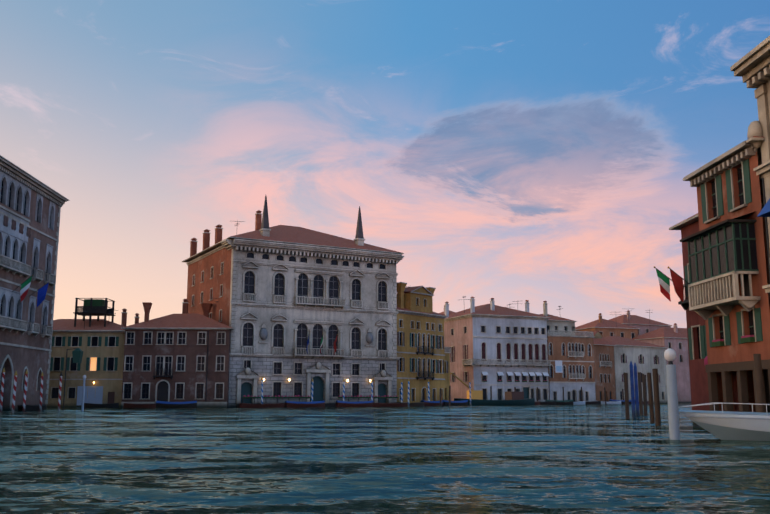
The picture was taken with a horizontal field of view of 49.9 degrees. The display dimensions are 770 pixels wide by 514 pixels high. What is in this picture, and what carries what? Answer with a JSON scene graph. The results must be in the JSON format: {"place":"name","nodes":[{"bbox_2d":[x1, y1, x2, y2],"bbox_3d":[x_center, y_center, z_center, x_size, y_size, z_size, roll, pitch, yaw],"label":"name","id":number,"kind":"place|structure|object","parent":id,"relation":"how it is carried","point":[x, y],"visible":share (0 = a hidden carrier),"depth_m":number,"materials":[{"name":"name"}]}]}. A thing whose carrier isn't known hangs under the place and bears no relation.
{"place":"outdoors","nodes":[
{"label":"outdoors","id":0,"kind":"place"},
{"bbox_2d":[0,403,769,513],"bbox_3d":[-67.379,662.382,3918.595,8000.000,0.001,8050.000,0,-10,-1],"label":"water","id":1,"kind":"structure","parent":0,"point":[549,459],"depth_m":19.61,"materials":[{"name":"teal liquid"}]},
{"bbox_2d":[0,155,68,410],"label":"building","id":2,"kind":"structure","parent":1,"relation":"on","point":[30,207],"depth_m":95.97,"materials":[{"name":"stone"}]},
{"bbox_2d":[47,298,139,406],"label":"yellow house","id":3,"kind":"structure","parent":1,"relation":"in","point":[99,342],"depth_m":119.37,"materials":[{"name":"paint"}]},
{"bbox_2d":[83,221,649,327],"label":"rooftop antennas","id":4,"kind":"object","parent":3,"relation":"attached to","point":[406,286],"visible":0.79,"depth_m":142.50,"materials":[{"name":"metal"}]},
{"bbox_2d":[121,299,233,407],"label":"brick house","id":5,"kind":"structure","parent":1,"relation":"in","point":[184,356],"depth_m":117.56,"materials":[{"name":"brown brick"}]},
{"bbox_2d":[182,195,403,407],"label":"palace building","id":6,"kind":"structure","parent":1,"relation":"in","point":[297,309],"depth_m":126.19,"materials":[{"name":"stone"}]},
{"bbox_2d":[17,373,648,410],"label":"moored boats","id":7,"kind":"object","parent":1,"relation":"on","point":[514,398],"visible":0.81,"depth_m":123.61,"materials":[{"name":"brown wood"}]},
{"bbox_2d":[0,346,679,439],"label":"mooring posts","id":8,"kind":"object","parent":1,"relation":"in","point":[639,400],"visible":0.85,"depth_m":63.72,"materials":[{"name":"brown wood"}]},
{"bbox_2d":[396,282,450,402],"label":"yellow palazzo","id":9,"kind":"structure","parent":1,"relation":"in","point":[423,356],"depth_m":137.62,"materials":[{"name":"paint"}]},
{"bbox_2d":[444,297,550,401],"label":"building","id":10,"kind":"structure","parent":1,"relation":"in","point":[501,350],"depth_m":159.75,"materials":[{"name":"paint"}]},
{"bbox_2d":[439,305,690,403],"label":"palaces","id":11,"kind":"object","parent":1,"relation":"in","point":[621,342],"visible":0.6,"depth_m":184.21,"materials":[{"name":"paint"}]},
{"bbox_2d":[539,301,595,401],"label":"orange palazzo","id":12,"kind":"structure","parent":1,"relation":"in","point":[571,371],"depth_m":166.00,"materials":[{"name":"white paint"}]},
{"bbox_2d":[654,36,769,424],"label":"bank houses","id":13,"kind":"structure","parent":1,"relation":"in","point":[724,302],"depth_m":39.44,"materials":[{"name":"orange paint"}]},
{"bbox_2d":[678,402,769,440],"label":"motor boat","id":14,"kind":"object","parent":1,"relation":"on","point":[732,425],"visible":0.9,"depth_m":29.36,"materials":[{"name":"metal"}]},
{"bbox_2d":[0,0,769,327],"label":"sky","id":15,"kind":"structure","parent":0,"point":[534,151],"materials":[{"name":"blue"}]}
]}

